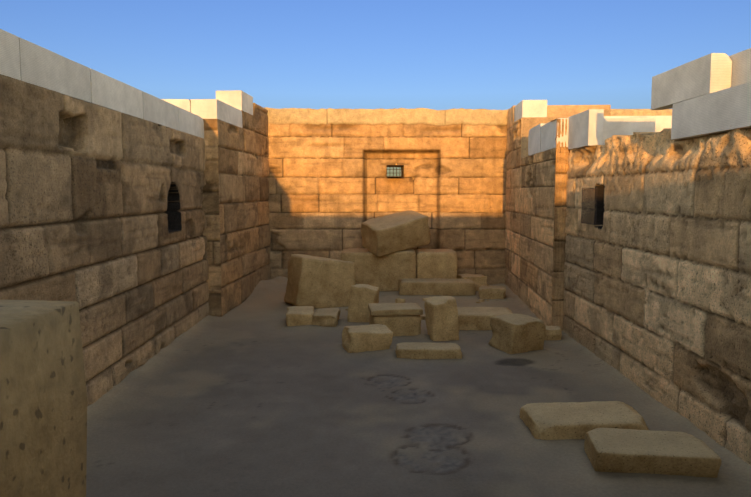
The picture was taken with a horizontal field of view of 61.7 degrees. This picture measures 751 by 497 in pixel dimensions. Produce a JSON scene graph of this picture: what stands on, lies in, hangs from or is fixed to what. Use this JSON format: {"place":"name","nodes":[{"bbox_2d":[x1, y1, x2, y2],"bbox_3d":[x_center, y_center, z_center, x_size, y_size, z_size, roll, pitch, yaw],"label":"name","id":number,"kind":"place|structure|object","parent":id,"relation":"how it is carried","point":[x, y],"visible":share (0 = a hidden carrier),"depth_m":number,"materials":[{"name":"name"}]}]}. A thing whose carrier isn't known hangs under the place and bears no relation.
{"place":"outdoors","nodes":[
{"label":"outdoors","id":0,"kind":"place"},
{"bbox_2d":[0,0,750,175],"label":"sky","id":1,"kind":"structure","parent":0,"point":[313,54],"materials":[{"name":"blue"}]},
{"bbox_2d":[86,276,750,496],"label":"floor","id":2,"kind":"structure","parent":0,"point":[253,394],"depth_m":4.72,"materials":[{"name":"grey concrete"}]},
{"bbox_2d":[0,300,86,496],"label":"stone block","id":3,"kind":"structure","parent":2,"relation":"on","point":[43,422],"depth_m":0.60,"materials":[{"name":"stone"}]},
{"bbox_2d":[286,306,313,325],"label":"stone block","id":4,"kind":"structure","parent":2,"relation":"on","point":[298,315],"depth_m":7.90,"materials":[{"name":"stone"}]},
{"bbox_2d":[284,254,355,308],"bbox_3d":[-0.821,0.509,9.456,0.958,0.752,0.727,8,2,-25],"label":"leaning block","id":5,"kind":"object","parent":2,"relation":"on","point":[316,282],"depth_m":9.16,"materials":[{"name":"stone"}]},
{"bbox_2d":[312,308,339,326],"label":"stone block","id":6,"kind":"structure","parent":2,"relation":"on","point":[326,317],"depth_m":7.88,"materials":[{"name":"stone"}]},
{"bbox_2d":[347,284,379,321],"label":"stone block","id":7,"kind":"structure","parent":2,"relation":"on","point":[362,297],"depth_m":8.12,"materials":[{"name":"stone"}]},
{"bbox_2d":[342,324,392,352],"bbox_3d":[-0.095,0.981,6.834,0.506,0.249,0.396,-1,5,-14],"label":"block","id":8,"kind":"object","parent":2,"relation":"on","point":[364,338],"depth_m":6.68,"materials":[{"name":"stone"}]},
{"bbox_2d":[341,248,415,290],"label":"stone blocks","id":9,"kind":"object","parent":2,"relation":"on","point":[387,272],"visible":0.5,"depth_m":10.65,"materials":[{"name":"stone"}]},
{"bbox_2d":[361,210,429,256],"bbox_3d":[0.333,-0.280,10.814,1.078,0.511,0.640,-15,24,-26],"label":"block","id":10,"kind":"object","parent":9,"relation":"on","point":[393,233],"depth_m":10.59,"materials":[{"name":"stone"}]},
{"bbox_2d":[369,314,420,335],"bbox_3d":[0.231,0.904,7.567,0.586,0.287,0.432,0,5,-5],"label":"stone block","id":11,"kind":"object","parent":2,"relation":"on","point":[403,325],"visible":0.46,"depth_m":7.37,"materials":[{"name":"stone"}]},
{"bbox_2d":[368,303,422,315],"bbox_3d":[0.230,0.727,7.547,0.617,0.077,0.463,0,5,-5],"label":"stone block","id":12,"kind":"object","parent":11,"relation":"on","point":[383,309],"visible":1,"depth_m":7.35,"materials":[{"name":"stone"}]},
{"bbox_2d":[395,298,404,302],"bbox_3d":[0.383,0.808,9.697,0.152,0.076,0.091,4,-3,1],"label":"chip","id":13,"kind":"object","parent":2,"relation":"on","point":[398,300],"visible":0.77,"depth_m":9.66,"materials":[{"name":"stone"}]},
{"bbox_2d":[395,342,461,358],"bbox_3d":[0.546,1.067,6.518,0.680,0.137,0.310,0,5,2],"label":"slab","id":14,"kind":"object","parent":2,"relation":"on","point":[416,350],"depth_m":6.38,"materials":[{"name":"stone"}]},
{"bbox_2d":[415,249,456,278],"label":"stone blocks","id":15,"kind":"object","parent":2,"relation":"on","point":[437,263],"visible":0.62,"depth_m":10.66,"materials":[{"name":"stone"}]},
{"bbox_2d":[399,278,475,295],"bbox_3d":[1.014,0.643,10.458,1.257,0.248,0.461,0,5,3],"label":"stone slab","id":16,"kind":"object","parent":2,"relation":"on","point":[437,286],"visible":0.94,"depth_m":10.24,"materials":[{"name":"beige stone"}]},
{"bbox_2d":[424,296,458,340],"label":"stone block","id":17,"kind":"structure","parent":2,"relation":"on","point":[441,317],"depth_m":7.14,"materials":[{"name":"stone"}]},
{"bbox_2d":[457,274,486,290],"bbox_3d":[1.656,0.599,10.780,0.460,0.305,0.364,-1,5,-8],"label":"block","id":18,"kind":"object","parent":2,"relation":"on","point":[479,280],"depth_m":10.65,"materials":[{"name":"stone"}]},
{"bbox_2d":[457,307,512,329],"bbox_3d":[1.339,0.893,7.954,0.769,0.234,0.570,1,5,6],"label":"slab","id":19,"kind":"object","parent":2,"relation":"on","point":[473,318],"depth_m":7.71,"materials":[{"name":"stone"}]},
{"bbox_2d":[479,285,505,298],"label":"block","id":20,"kind":"object","parent":2,"relation":"on","point":[491,292],"depth_m":9.89,"materials":[{"name":"stone"}]},
{"bbox_2d":[488,314,545,353],"bbox_3d":[1.530,0.926,6.811,0.463,0.373,0.430,1,8,-26],"label":"chunk","id":21,"kind":"object","parent":2,"relation":"on","point":[516,333],"visible":0.85,"depth_m":6.66,"materials":[{"name":"stone"}]},
{"bbox_2d":[545,325,561,339],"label":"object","id":22,"kind":"object","parent":2,"relation":"on","point":[553,332],"visible":0.56,"depth_m":7.14,"materials":[{"name":"stone"}]},
{"bbox_2d":[520,401,648,439],"bbox_3d":[1.491,1.244,4.536,0.818,0.147,0.472,0,5,-3],"label":"slab","id":23,"kind":"object","parent":2,"relation":"on","point":[560,420],"depth_m":4.41,"materials":[{"name":"stone"}]},
{"bbox_2d":[584,428,720,477],"bbox_3d":[1.692,1.276,3.907,0.703,0.172,0.424,1,5,8],"label":"stone slab","id":24,"kind":"object","parent":2,"relation":"on","point":[615,450],"depth_m":3.76,"materials":[{"name":"stone"}]},
{"bbox_2d":[563,125,750,465],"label":"wall","id":25,"kind":"structure","parent":2,"relation":"on","point":[657,286],"depth_m":4.85,"materials":[{"name":"stone"}]},
{"bbox_2d":[568,109,603,149],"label":"stone block","id":26,"kind":"structure","parent":25,"relation":"on","point":[586,128],"depth_m":6.73,"materials":[{"name":"stone"}]},
{"bbox_2d":[581,188,597,224],"bbox_3d":[2.224,-0.444,6.552,0.005,0.376,0.446,0,5,0],"label":"window shutter","id":27,"kind":"object","parent":25,"relation":"attached to","point":[588,202],"visible":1,"depth_m":6.54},
{"bbox_2d":[603,118,655,144],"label":"stone block","id":28,"kind":"structure","parent":25,"relation":"on","point":[620,126],"depth_m":6.86,"materials":[{"name":"stone"}]},
{"bbox_2d":[671,82,750,139],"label":"cap","id":29,"kind":"object","parent":25,"relation":"on","point":[722,111],"visible":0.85,"depth_m":4.23,"materials":[{"name":"stone"}]},
{"bbox_2d":[651,53,731,109],"bbox_3d":[2.345,-1.233,4.724,0.146,0.269,0.902,0,5,-1],"label":"cap","id":30,"kind":"object","parent":29,"relation":"on","point":[706,74],"visible":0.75,"depth_m":4.53,"materials":[{"name":"stone"}]},
{"bbox_2d":[729,48,750,86],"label":"stone block","id":31,"kind":"structure","parent":29,"relation":"on","point":[741,67],"depth_m":4.17,"materials":[{"name":"stone"}]},
{"label":"ground","id":32,"kind":"structure","parent":0,"visible":0},
{"bbox_2d":[0,74,208,405],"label":"wall","id":33,"kind":"structure","parent":32,"relation":"on","point":[103,224],"depth_m":5.18,"materials":[{"name":"stone"}]},
{"bbox_2d":[0,29,20,79],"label":"stone block","id":34,"kind":"structure","parent":33,"relation":"on","point":[9,57],"depth_m":3.85,"materials":[{"name":"stone"}]},
{"bbox_2d":[19,37,90,102],"bbox_3d":[-2.518,-1.241,4.466,0.552,0.271,0.999,0,5,0],"label":"cap","id":35,"kind":"object","parent":33,"relation":"on","point":[40,66],"visible":0.62,"depth_m":4.38,"materials":[{"name":"stone"}]},
{"bbox_2d":[90,68,142,118],"bbox_3d":[-2.524,-1.337,5.531,0.555,0.272,1.126,0,5,0],"label":"cap","id":36,"kind":"object","parent":33,"relation":"on","point":[108,92],"visible":0.33,"depth_m":5.43,"materials":[{"name":"stone"}]},
{"bbox_2d":[142,91,178,130],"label":"stone block","id":37,"kind":"structure","parent":33,"relation":"on","point":[157,111],"depth_m":6.60,"materials":[{"name":"stone"}]},
{"bbox_2d":[178,107,203,138],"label":"stone block","id":38,"kind":"structure","parent":33,"relation":"on","point":[191,123],"depth_m":7.71,"materials":[{"name":"stone"}]},
{"bbox_2d":[217,103,270,316],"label":"wall","id":39,"kind":"structure","parent":32,"relation":"on","point":[244,194],"depth_m":9.65,"materials":[{"name":"stone"}]},
{"bbox_2d":[162,99,190,111],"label":"stone block","id":40,"kind":"object","parent":39,"relation":"on","point":[184,104],"visible":0.08,"depth_m":8.30,"materials":[{"name":"stone"}]},
{"bbox_2d":[201,119,221,316],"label":"pier front","id":41,"kind":"structure","parent":39,"relation":"attached to","point":[211,210],"depth_m":8.43,"materials":[{"name":"stone"}]},
{"bbox_2d":[191,99,241,127],"bbox_3d":[-2.233,-1.900,8.935,0.354,0.259,1.230,0,5,4],"label":"stone block","id":42,"kind":"object","parent":39,"relation":"on","point":[213,109],"visible":0.71,"depth_m":8.34,"materials":[{"name":"stone"}]},
{"bbox_2d":[216,90,252,114],"bbox_3d":[-2.207,-2.277,9.884,0.401,0.299,0.672,0,5,4],"label":"stone block","id":43,"kind":"object","parent":39,"relation":"on","point":[240,100],"visible":0.62,"depth_m":9.55,"materials":[{"name":"stone"}]},
{"bbox_2d":[264,107,508,284],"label":"back wall","id":44,"kind":"structure","parent":32,"relation":"on","point":[332,187],"depth_m":11.31,"materials":[{"name":"stone"}]},
{"bbox_2d":[386,165,403,176],"bbox_3d":[0.347,-1.421,11.636,0.300,0.200,1.070,0,5,0],"label":"window reveal","id":45,"kind":"object","parent":44,"relation":"in","point":[402,171],"depth_m":11.30,"materials":[{"name":"stone"}]},
{"bbox_2d":[504,105,610,325],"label":"wall","id":46,"kind":"structure","parent":32,"relation":"on","point":[529,224],"depth_m":9.29,"materials":[{"name":"stone"}]},
{"bbox_2d":[514,100,546,121],"bbox_3d":[2.495,-2.206,10.148,0.381,0.269,0.761,0,5,3],"label":"cap","id":47,"kind":"object","parent":46,"relation":"on","point":[530,108],"visible":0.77,"depth_m":9.77,"materials":[{"name":"stone"}]},
{"bbox_2d":[528,123,546,155],"bbox_3d":[2.282,-1.502,8.747,0.156,0.379,0.862,0,5,3],"label":"cap","id":48,"kind":"object","parent":46,"relation":"on","point":[534,141],"visible":0.52,"depth_m":8.71,"materials":[{"name":"stone"}]},
{"bbox_2d":[540,118,568,151],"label":"stone block","id":49,"kind":"structure","parent":46,"relation":"on","point":[548,136],"depth_m":7.60,"materials":[{"name":"stone"}]},
{"bbox_2d":[550,119,569,330],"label":"pier front","id":50,"kind":"structure","parent":46,"relation":"attached to","point":[560,215],"depth_m":7.46,"materials":[{"name":"stone"}]},
{"bbox_2d":[568,116,671,131],"bbox_3d":[3.007,-1.419,7.516,1.446,0.281,0.401,0,5,3],"label":"cap","id":51,"kind":"object","parent":50,"relation":"on","point":[661,122],"visible":0.06,"depth_m":7.29,"materials":[{"name":"stone"}]},
{"bbox_2d":[610,109,671,115],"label":"back wall","id":52,"kind":"structure","parent":32,"relation":"on","point":[635,112],"depth_m":11.22,"materials":[{"name":"stone"}]}
]}

